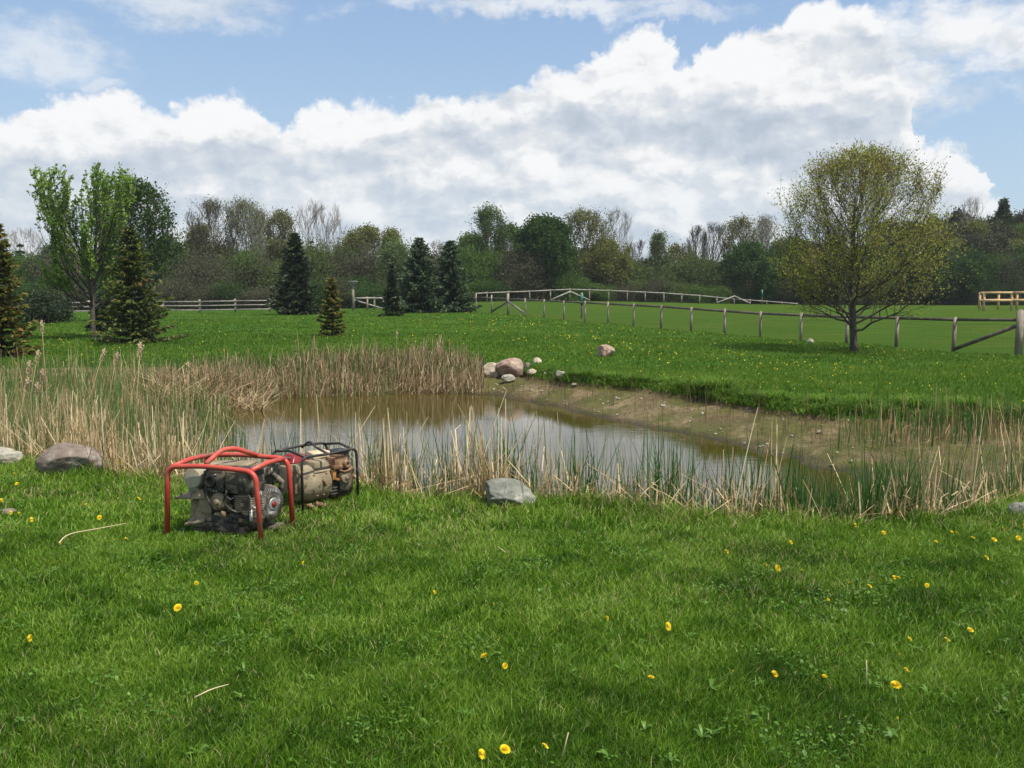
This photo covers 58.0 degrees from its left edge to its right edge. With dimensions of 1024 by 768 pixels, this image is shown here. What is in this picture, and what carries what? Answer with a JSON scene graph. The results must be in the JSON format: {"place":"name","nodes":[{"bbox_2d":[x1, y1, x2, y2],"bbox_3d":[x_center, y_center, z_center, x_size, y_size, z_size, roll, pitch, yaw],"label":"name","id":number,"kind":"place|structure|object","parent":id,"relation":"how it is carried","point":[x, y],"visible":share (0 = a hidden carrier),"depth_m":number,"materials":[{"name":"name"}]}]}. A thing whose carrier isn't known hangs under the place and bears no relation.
{"place":"outdoors","nodes":[
{"label":"outdoors","id":0,"kind":"place"},
{"bbox_2d":[0,447,1023,767],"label":"lawn grass","id":1,"kind":"structure","parent":0,"point":[948,679],"depth_m":4.32,"materials":[{"name":"plant"}]},
{"bbox_2d":[0,301,1023,767],"bbox_3d":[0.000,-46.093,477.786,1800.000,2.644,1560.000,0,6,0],"label":"ground","id":2,"kind":"structure","parent":0,"point":[706,425],"depth_m":18.59,"materials":[{"name":"plant"}]},
{"bbox_2d":[0,447,22,466],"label":"boulder","id":3,"kind":"object","parent":2,"relation":"on","point":[8,455],"visible":0.72,"depth_m":8.48,"materials":[{"name":"stone"}]},
{"bbox_2d":[0,223,42,356],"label":"spruce tree","id":4,"kind":"object","parent":2,"relation":"on","point":[9,312],"visible":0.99,"depth_m":29.82,"materials":[{"name":"green plant"}]},
{"bbox_2d":[3,226,45,255],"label":"bare tree","id":5,"kind":"object","parent":2,"relation":"on","point":[28,234],"visible":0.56,"depth_m":138.32,"materials":[{"name":"grey plant"}]},
{"bbox_2d":[0,247,49,288],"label":"leafy shrub","id":6,"kind":"object","parent":2,"relation":"on","point":[16,272],"visible":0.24,"depth_m":100.28,"materials":[{"name":"green plant"}]},
{"bbox_2d":[10,275,58,306],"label":"dark shrub","id":7,"kind":"object","parent":2,"relation":"on","point":[21,289],"visible":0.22,"depth_m":90.07,"materials":[{"name":"green plant"}]},
{"bbox_2d":[12,284,72,323],"bbox_3d":[-27.895,-4.690,54.861,3.112,2.618,3.308,-4,7,-36],"label":"juniper shrub","id":8,"kind":"object","parent":2,"relation":"on","point":[42,306],"visible":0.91,"depth_m":54.28,"materials":[{"name":"green plant"}]},
{"bbox_2d":[14,241,83,292],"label":"bare shrub","id":9,"kind":"object","parent":2,"relation":"on","point":[38,271],"visible":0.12,"depth_m":100.11,"materials":[{"name":"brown plant"}]},
{"bbox_2d":[46,292,78,321],"bbox_3d":[-27.800,-4.640,56.197,2.646,2.095,2.490,-1,6,-8],"label":"juniper shrub","id":10,"kind":"object","parent":2,"relation":"on","point":[69,308],"visible":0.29,"depth_m":56.23,"materials":[{"name":"green plant"}]},
{"bbox_2d":[35,443,103,475],"bbox_3d":[-3.903,0.694,8.175,0.559,0.342,0.422,5,5,-12],"label":"boulder","id":11,"kind":"object","parent":2,"relation":"on","point":[54,457],"visible":0.71,"depth_m":8.02,"materials":[{"name":"stone"}]},
{"bbox_2d":[26,162,144,337],"bbox_3d":[-17.038,-5.228,37.095,4.093,7.224,4.132,-4,7,-38],"label":"maple tree","id":12,"kind":"object","parent":2,"relation":"on","point":[99,216],"visible":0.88,"depth_m":36.53,"materials":[{"name":"green plant"}]},
{"bbox_2d":[84,297,119,331],"bbox_3d":[-19.407,-3.281,43.942,1.699,1.826,1.641,0,6,0],"label":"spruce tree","id":13,"kind":"object","parent":2,"relation":"on","point":[101,327],"visible":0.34,"depth_m":43.56,"materials":[{"name":"green plant"}]},
{"bbox_2d":[86,226,189,343],"bbox_3d":[-14.196,-3.666,34.717,3.687,4.519,3.444,0,6,0],"label":"spruce tree","id":14,"kind":"object","parent":2,"relation":"on","point":[130,272],"visible":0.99,"depth_m":34.57,"materials":[{"name":"green plant"}]},
{"bbox_2d":[89,173,190,317],"bbox_3d":[-23.184,-8.350,57.169,6.132,9.255,6.369,-3,7,-29],"label":"broadleaf tree","id":15,"kind":"object","parent":2,"relation":"on","point":[149,224],"visible":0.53,"depth_m":56.97,"materials":[{"name":"green plant"}]},
{"bbox_2d":[18,298,278,312],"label":"split rail fence","id":16,"kind":"object","parent":2,"relation":"on","point":[199,305],"visible":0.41,"depth_m":79.60,"materials":[{"name":"grey wood"}]},
{"bbox_2d":[153,276,207,309],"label":"bare shrub","id":17,"kind":"object","parent":2,"relation":"on","point":[183,292],"visible":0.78,"depth_m":89.87,"materials":[{"name":"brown plant"}]},
{"bbox_2d":[150,238,217,287],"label":"bare shrub","id":18,"kind":"object","parent":2,"relation":"on","point":[185,265],"visible":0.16,"depth_m":99.09,"materials":[{"name":"brown plant"}]},
{"bbox_2d":[180,220,227,266],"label":"broadleaf tree","id":19,"kind":"object","parent":2,"relation":"on","point":[190,239],"visible":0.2,"depth_m":116.91,"materials":[{"name":"green plant"}]},
{"bbox_2d":[163,251,245,308],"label":"bare shrub","id":20,"kind":"object","parent":2,"relation":"on","point":[212,276],"visible":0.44,"depth_m":95.82,"materials":[{"name":"green plant"}]},
{"bbox_2d":[188,281,237,309],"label":"bare shrub","id":21,"kind":"object","parent":2,"relation":"on","point":[207,293],"visible":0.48,"depth_m":92.10,"materials":[{"name":"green plant"}]},
{"bbox_2d":[179,194,248,266],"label":"bare tree","id":22,"kind":"object","parent":2,"relation":"on","point":[212,207],"visible":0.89,"depth_m":112.98,"materials":[{"name":"grey plant"}]},
{"bbox_2d":[197,278,255,308],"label":"dark shrub","id":23,"kind":"object","parent":2,"relation":"on","point":[229,292],"visible":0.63,"depth_m":92.18,"materials":[{"name":"green plant"}]},
{"bbox_2d":[165,446,294,541],"bbox_3d":[-1.886,0.723,6.193,0.731,0.612,0.488,1,6,14],"label":"generator","id":24,"kind":"object","parent":2,"relation":"on","point":[239,496],"visible":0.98,"depth_m":6.05,"materials":[{"name":"red paint"}]},
{"bbox_2d":[209,243,267,288],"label":"leafy shrub","id":25,"kind":"object","parent":2,"relation":"on","point":[243,259],"visible":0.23,"depth_m":100.71,"materials":[{"name":"green plant"}]},
{"bbox_2d":[218,285,266,308],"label":"bare shrub","id":26,"kind":"object","parent":2,"relation":"on","point":[241,298],"visible":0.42,"depth_m":91.75,"materials":[{"name":"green plant"}]},
{"bbox_2d":[222,193,265,259],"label":"broadleaf tree","id":27,"kind":"object","parent":2,"relation":"on","point":[250,229],"visible":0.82,"depth_m":115.04,"materials":[{"name":"green plant"}]},
{"bbox_2d":[219,251,278,290],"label":"bare shrub","id":28,"kind":"object","parent":2,"relation":"on","point":[248,281],"visible":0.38,"depth_m":99.71,"materials":[{"name":"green plant"}]},
{"bbox_2d":[236,283,276,308],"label":"bare shrub","id":29,"kind":"object","parent":2,"relation":"on","point":[258,295],"visible":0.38,"depth_m":91.25,"materials":[{"name":"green plant"}]},
{"bbox_2d":[244,204,273,266],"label":"broadleaf tree","id":30,"kind":"object","parent":2,"relation":"on","point":[263,217],"visible":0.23,"depth_m":120.20,"materials":[{"name":"green plant"}]},
{"bbox_2d":[245,256,287,293],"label":"willow shrub","id":31,"kind":"object","parent":2,"relation":"on","point":[273,277],"visible":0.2,"depth_m":99.54,"materials":[{"name":"green plant"}]},
{"bbox_2d":[259,206,303,268],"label":"broadleaf tree","id":32,"kind":"object","parent":2,"relation":"on","point":[283,219],"visible":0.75,"depth_m":109.95,"materials":[{"name":"green plant"}]},
{"bbox_2d":[265,232,323,314],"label":"spruce tree","id":33,"kind":"object","parent":2,"relation":"on","point":[298,274],"visible":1,"depth_m":69.07,"materials":[{"name":"green plant"}]},
{"bbox_2d":[295,198,325,251],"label":"bare tree","id":34,"kind":"object","parent":2,"relation":"on","point":[315,213],"visible":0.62,"depth_m":122.93,"materials":[{"name":"grey plant"}]},
{"bbox_2d":[267,441,359,512],"bbox_3d":[-1.522,0.693,7.043,0.464,0.512,0.562,5,8,42],"label":"portable generator","id":35,"kind":"object","parent":2,"relation":"on","point":[316,476],"visible":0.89,"depth_m":6.94,"materials":[{"name":"black paint"}]},
{"bbox_2d":[294,231,344,283],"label":"willow shrub","id":36,"kind":"object","parent":2,"relation":"on","point":[316,260],"visible":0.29,"depth_m":99.24,"materials":[{"name":"green plant"}]},
{"bbox_2d":[313,200,346,260],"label":"bare tree","id":37,"kind":"object","parent":2,"relation":"on","point":[335,223],"visible":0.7,"depth_m":124.14,"materials":[{"name":"grey plant"}]},
{"bbox_2d":[316,277,347,335],"bbox_3d":[-7.600,-3.188,38.852,1.368,2.631,1.486,0,6,0],"label":"spruce tree","id":38,"kind":"object","parent":2,"relation":"on","point":[331,295],"visible":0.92,"depth_m":38.70,"materials":[{"name":"green plant"}]},
{"bbox_2d":[305,238,361,283],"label":"bare shrub","id":39,"kind":"object","parent":2,"relation":"on","point":[339,273],"visible":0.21,"depth_m":101.01,"materials":[{"name":"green plant"}]},
{"bbox_2d":[313,272,364,307],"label":"bare shrub","id":40,"kind":"object","parent":2,"relation":"on","point":[342,288],"visible":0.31,"depth_m":90.08,"materials":[{"name":"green plant"}]},
{"bbox_2d":[337,271,382,307],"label":"dark shrub","id":41,"kind":"object","parent":2,"relation":"on","point":[360,282],"visible":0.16,"depth_m":92.20,"materials":[{"name":"green plant"}]},
{"bbox_2d":[332,232,396,286],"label":"bare shrub","id":42,"kind":"object","parent":2,"relation":"on","point":[361,267],"visible":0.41,"depth_m":102.08,"materials":[{"name":"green plant"}]},
{"bbox_2d":[331,222,410,268],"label":"broadleaf tree","id":43,"kind":"object","parent":2,"relation":"on","point":[371,235],"visible":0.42,"depth_m":121.53,"materials":[{"name":"green plant"}]},
{"bbox_2d":[342,282,401,308],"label":"dark shrub","id":44,"kind":"object","parent":2,"relation":"on","point":[368,292],"visible":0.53,"depth_m":88.68,"materials":[{"name":"green plant"}]},
{"bbox_2d":[373,236,410,285],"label":"broadleaf tree","id":45,"kind":"object","parent":2,"relation":"on","point":[391,252],"visible":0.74,"depth_m":94.43,"materials":[{"name":"green plant"}]},
{"bbox_2d":[378,264,405,315],"bbox_3d":[-8.014,-6.210,61.638,1.787,3.676,1.810,2,6,18],"label":"spruce tree","id":46,"kind":"object","parent":2,"relation":"on","point":[391,289],"visible":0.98,"depth_m":61.50,"materials":[{"name":"green plant"}]},
{"bbox_2d":[391,237,445,312],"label":"spruce tree","id":47,"kind":"object","parent":2,"relation":"on","point":[417,270],"visible":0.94,"depth_m":69.00,"materials":[{"name":"green plant"}]},
{"bbox_2d":[422,240,482,312],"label":"spruce tree","id":48,"kind":"object","parent":2,"relation":"on","point":[454,294],"visible":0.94,"depth_m":70.03,"materials":[{"name":"green plant"}]},
{"bbox_2d":[455,230,484,256],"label":"broadleaf tree","id":49,"kind":"object","parent":2,"relation":"on","point":[466,237],"visible":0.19,"depth_m":119.74,"materials":[{"name":"green plant"}]},
{"bbox_2d":[456,239,500,299],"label":"leafy shrub","id":50,"kind":"object","parent":2,"relation":"on","point":[478,269],"visible":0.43,"depth_m":108.58,"materials":[{"name":"green plant"}]},
{"bbox_2d":[465,201,511,261],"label":"broadleaf tree","id":51,"kind":"object","parent":2,"relation":"on","point":[487,216],"visible":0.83,"depth_m":115.85,"materials":[{"name":"green plant"}]},
{"bbox_2d":[468,277,511,301],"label":"dark shrub","id":52,"kind":"object","parent":2,"relation":"on","point":[485,286],"visible":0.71,"depth_m":104.99,"materials":[{"name":"green plant"}]},
{"bbox_2d":[496,358,523,376],"bbox_3d":[-0.042,-0.398,25.664,0.703,0.666,0.578,2,6,19],"label":"boulder","id":53,"kind":"object","parent":2,"relation":"on","point":[512,366],"visible":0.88,"depth_m":25.49,"materials":[{"name":"pink stone"}]},
{"bbox_2d":[484,478,536,507],"bbox_3d":[-0.013,0.836,6.960,0.406,0.256,0.336,5,3,-23],"label":"boulder","id":54,"kind":"object","parent":2,"relation":"on","point":[503,490],"visible":0.75,"depth_m":6.85,"materials":[{"name":"grey stone"}]},
{"bbox_2d":[0,308,1023,421],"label":"lawn grass","id":55,"kind":"structure","parent":2,"relation":"on","point":[722,387],"depth_m":29.11,"materials":[{"name":"plant"}]},
{"bbox_2d":[0,335,1023,525],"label":"green reeds","id":56,"kind":"object","parent":2,"relation":"on","point":[867,489],"visible":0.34,"depth_m":7.93,"materials":[{"name":"plant"}]},
{"bbox_2d":[0,334,1023,524],"bbox_3d":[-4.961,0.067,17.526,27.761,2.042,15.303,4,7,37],"label":"dead reeds","id":57,"kind":"object","parent":2,"relation":"on","point":[70,434],"visible":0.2,"depth_m":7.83,"materials":[{"name":"plant"}]},
{"bbox_2d":[0,471,1023,767],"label":"clover","id":58,"kind":"object","parent":2,"relation":"on","point":[754,713],"visible":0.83,"depth_m":4.47,"materials":[{"name":"green plant"}]},
{"bbox_2d":[14,486,1014,761],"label":"weed leaves","id":59,"kind":"object","parent":2,"relation":"on","point":[760,682],"visible":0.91,"depth_m":3.76,"materials":[{"name":"green plant"}]},
{"bbox_2d":[484,238,554,300],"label":"bare shrub","id":60,"kind":"object","parent":2,"relation":"on","point":[524,277],"visible":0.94,"depth_m":108.59,"materials":[{"name":"brown plant"}]},
{"bbox_2d":[508,212,579,299],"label":"broadleaf tree","id":61,"kind":"object","parent":2,"relation":"on","point":[548,235],"visible":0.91,"depth_m":108.82,"materials":[{"name":"green plant"}]},
{"bbox_2d":[537,253,587,300],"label":"leafy shrub","id":62,"kind":"object","parent":2,"relation":"on","point":[564,279],"visible":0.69,"depth_m":110.78,"materials":[{"name":"green plant"}]},
{"bbox_2d":[563,205,620,277],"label":"broadleaf tree","id":63,"kind":"object","parent":2,"relation":"on","point":[593,222],"visible":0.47,"depth_m":122.08,"materials":[{"name":"green plant"}]},
{"bbox_2d":[579,282,621,301],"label":"leafy shrub","id":64,"kind":"object","parent":2,"relation":"on","point":[598,296],"visible":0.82,"depth_m":115.41,"materials":[{"name":"green plant"}]},
{"bbox_2d":[577,236,640,286],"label":"broadleaf tree","id":65,"kind":"object","parent":2,"relation":"on","point":[619,264],"visible":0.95,"depth_m":119.13,"materials":[{"name":"green plant"}]},
{"bbox_2d":[600,206,632,250],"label":"bare tree","id":66,"kind":"object","parent":2,"relation":"on","point":[625,215],"visible":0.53,"depth_m":126.37,"materials":[{"name":"grey plant"}]},
{"bbox_2d":[602,280,641,301],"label":"bare shrub","id":67,"kind":"object","parent":2,"relation":"on","point":[621,297],"visible":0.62,"depth_m":117.15,"materials":[{"name":"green plant"}]},
{"bbox_2d":[477,288,797,304],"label":"rail fence","id":68,"kind":"object","parent":2,"relation":"on","point":[627,291],"visible":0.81,"depth_m":99.03,"materials":[{"name":"grey wood"}]},
{"bbox_2d":[622,253,661,301],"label":"willow shrub","id":69,"kind":"object","parent":2,"relation":"on","point":[641,271],"visible":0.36,"depth_m":123.11,"materials":[{"name":"green plant"}]},
{"bbox_2d":[635,274,676,301],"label":"bare shrub","id":70,"kind":"object","parent":2,"relation":"on","point":[654,286],"visible":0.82,"depth_m":117.14,"materials":[{"name":"green plant"}]},
{"bbox_2d":[647,229,672,271],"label":"broadleaf tree","id":71,"kind":"object","parent":2,"relation":"on","point":[657,245],"visible":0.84,"depth_m":126.21,"materials":[{"name":"green plant"}]},
{"bbox_2d":[639,255,692,301],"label":"willow shrub","id":72,"kind":"object","parent":2,"relation":"on","point":[673,269],"visible":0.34,"depth_m":123.67,"materials":[{"name":"green plant"}]},
{"bbox_2d":[661,279,692,302],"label":"willow shrub","id":73,"kind":"object","parent":2,"relation":"on","point":[672,288],"visible":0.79,"depth_m":116.06,"materials":[{"name":"green plant"}]},
{"bbox_2d":[666,239,700,263],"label":"broadleaf tree","id":74,"kind":"object","parent":2,"relation":"on","point":[675,251],"visible":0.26,"depth_m":128.34,"materials":[{"name":"green plant"}]},
{"bbox_2d":[667,248,710,302],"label":"willow shrub","id":75,"kind":"object","parent":2,"relation":"on","point":[691,261],"visible":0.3,"depth_m":123.43,"materials":[{"name":"green plant"}]},
{"bbox_2d":[676,282,714,302],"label":"leafy shrub","id":76,"kind":"object","parent":2,"relation":"on","point":[697,291],"visible":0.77,"depth_m":115.60,"materials":[{"name":"green plant"}]},
{"bbox_2d":[685,224,710,260],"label":"bare tree","id":77,"kind":"object","parent":2,"relation":"on","point":[698,230],"visible":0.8,"depth_m":128.57,"materials":[{"name":"grey plant"}]},
{"bbox_2d":[688,249,722,301],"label":"willow shrub","id":78,"kind":"object","parent":2,"relation":"on","point":[702,270],"visible":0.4,"depth_m":121.53,"materials":[{"name":"green plant"}]},
{"bbox_2d":[698,221,724,265],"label":"bare tree","id":79,"kind":"object","parent":2,"relation":"on","point":[710,231],"visible":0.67,"depth_m":129.27,"materials":[{"name":"grey plant"}]},
{"bbox_2d":[706,285,734,303],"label":"leafy shrub","id":80,"kind":"object","parent":2,"relation":"on","point":[719,291],"visible":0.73,"depth_m":116.45,"materials":[{"name":"green plant"}]},
{"bbox_2d":[697,248,754,303],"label":"willow shrub","id":81,"kind":"object","parent":2,"relation":"on","point":[726,278],"visible":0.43,"depth_m":118.99,"materials":[{"name":"green plant"}]},
{"bbox_2d":[715,212,763,260],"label":"broadleaf tree","id":82,"kind":"object","parent":2,"relation":"on","point":[740,223],"visible":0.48,"depth_m":123.96,"materials":[{"name":"green plant"}]},
{"bbox_2d":[465,293,1023,354],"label":"post and rail fence","id":83,"kind":"object","parent":2,"relation":"on","point":[1019,327],"visible":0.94,"depth_m":39.88,"materials":[{"name":"grey wood"}]},
{"bbox_2d":[716,238,784,303],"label":"broadleaf tree","id":84,"kind":"object","parent":2,"relation":"on","point":[750,251],"visible":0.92,"depth_m":117.29,"materials":[{"name":"green plant"}]},
{"bbox_2d":[747,212,781,256],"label":"broadleaf tree","id":85,"kind":"object","parent":2,"relation":"on","point":[764,222],"visible":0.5,"depth_m":125.88,"materials":[{"name":"green plant"}]},
{"bbox_2d":[755,277,788,303],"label":"dark shrub","id":86,"kind":"object","parent":2,"relation":"on","point":[771,288],"visible":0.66,"depth_m":120.23,"materials":[{"name":"green plant"}]},
{"bbox_2d":[765,230,812,302],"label":"broadleaf tree","id":87,"kind":"object","parent":2,"relation":"on","point":[778,247],"visible":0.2,"depth_m":122.04,"materials":[{"name":"green plant"}]},
{"bbox_2d":[773,278,806,304],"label":"bare shrub","id":88,"kind":"object","parent":2,"relation":"on","point":[790,299],"visible":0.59,"depth_m":119.46,"materials":[{"name":"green plant"}]},
{"bbox_2d":[763,138,980,351],"bbox_3d":[12.095,-4.730,32.404,7.048,7.657,7.831,-4,7,-34],"label":"ash tree","id":89,"kind":"object","parent":2,"relation":"on","point":[878,164],"visible":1,"depth_m":31.45,"materials":[{"name":"green plant"}]},
{"bbox_2d":[896,256,940,304],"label":"woodland tree","id":90,"kind":"object","parent":2,"relation":"on","point":[929,280],"visible":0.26,"depth_m":119.44,"materials":[{"name":"green plant"}]},
{"bbox_2d":[910,253,962,304],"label":"woodland tree","id":91,"kind":"object","parent":2,"relation":"on","point":[945,269],"visible":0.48,"depth_m":119.17,"materials":[{"name":"green plant"}]},
{"bbox_2d":[938,258,989,304],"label":"woodland tree","id":92,"kind":"object","parent":2,"relation":"on","point":[970,284],"visible":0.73,"depth_m":118.88,"materials":[{"name":"green plant"}]},
{"bbox_2d":[957,195,989,226],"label":"bare tree","id":93,"kind":"object","parent":2,"relation":"on","point":[969,201],"visible":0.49,"depth_m":147.63,"materials":[{"name":"grey plant"}]},
{"bbox_2d":[949,241,1002,304],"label":"dark shrub","id":94,"kind":"object","parent":2,"relation":"on","point":[981,259],"visible":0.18,"depth_m":121.33,"materials":[{"name":"green plant"}]},
{"bbox_2d":[962,215,991,235],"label":"woodland tree","id":95,"kind":"object","parent":2,"relation":"on","point":[978,226],"visible":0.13,"depth_m":137.70,"materials":[{"name":"green plant"}]},
{"bbox_2d":[956,230,998,259],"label":"woodland tree","id":96,"kind":"object","parent":2,"relation":"on","point":[971,239],"visible":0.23,"depth_m":128.25,"materials":[{"name":"green plant"}]},
{"bbox_2d":[974,276,1006,304],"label":"dark shrub","id":97,"kind":"object","parent":2,"relation":"on","point":[991,289],"visible":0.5,"depth_m":119.52,"materials":[{"name":"green plant"}]},
{"bbox_2d":[975,230,1019,260],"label":"woodland tree","id":98,"kind":"object","parent":2,"relation":"on","point":[995,241],"visible":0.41,"depth_m":127.83,"materials":[{"name":"green plant"}]},
{"bbox_2d":[978,291,1023,310],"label":"timber corral","id":99,"kind":"object","parent":2,"relation":"on","point":[998,300],"visible":0.85,"depth_m":67.53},
{"bbox_2d":[990,197,1015,231],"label":"spruce tree","id":100,"kind":"object","parent":2,"relation":"on","point":[1003,211],"visible":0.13,"depth_m":147.48,"materials":[{"name":"green plant"}]},
{"bbox_2d":[985,217,1021,241],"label":"woodland tree","id":101,"kind":"object","parent":2,"relation":"on","point":[1002,226],"visible":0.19,"depth_m":138.56,"materials":[{"name":"green plant"}]},
{"bbox_2d":[990,250,1023,304],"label":"bare shrub","id":102,"kind":"object","parent":2,"relation":"on","point":[1005,278],"visible":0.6,"depth_m":119.75,"materials":[{"name":"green plant"}]},
{"bbox_2d":[0,0,1023,261],"label":"sky","id":103,"kind":"structure","parent":0,"point":[411,116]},
{"bbox_2d":[174,392,887,515],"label":"pond water","id":104,"kind":"structure","parent":0,"point":[445,414],"depth_m":17.62,"materials":[{"name":"liquid"}]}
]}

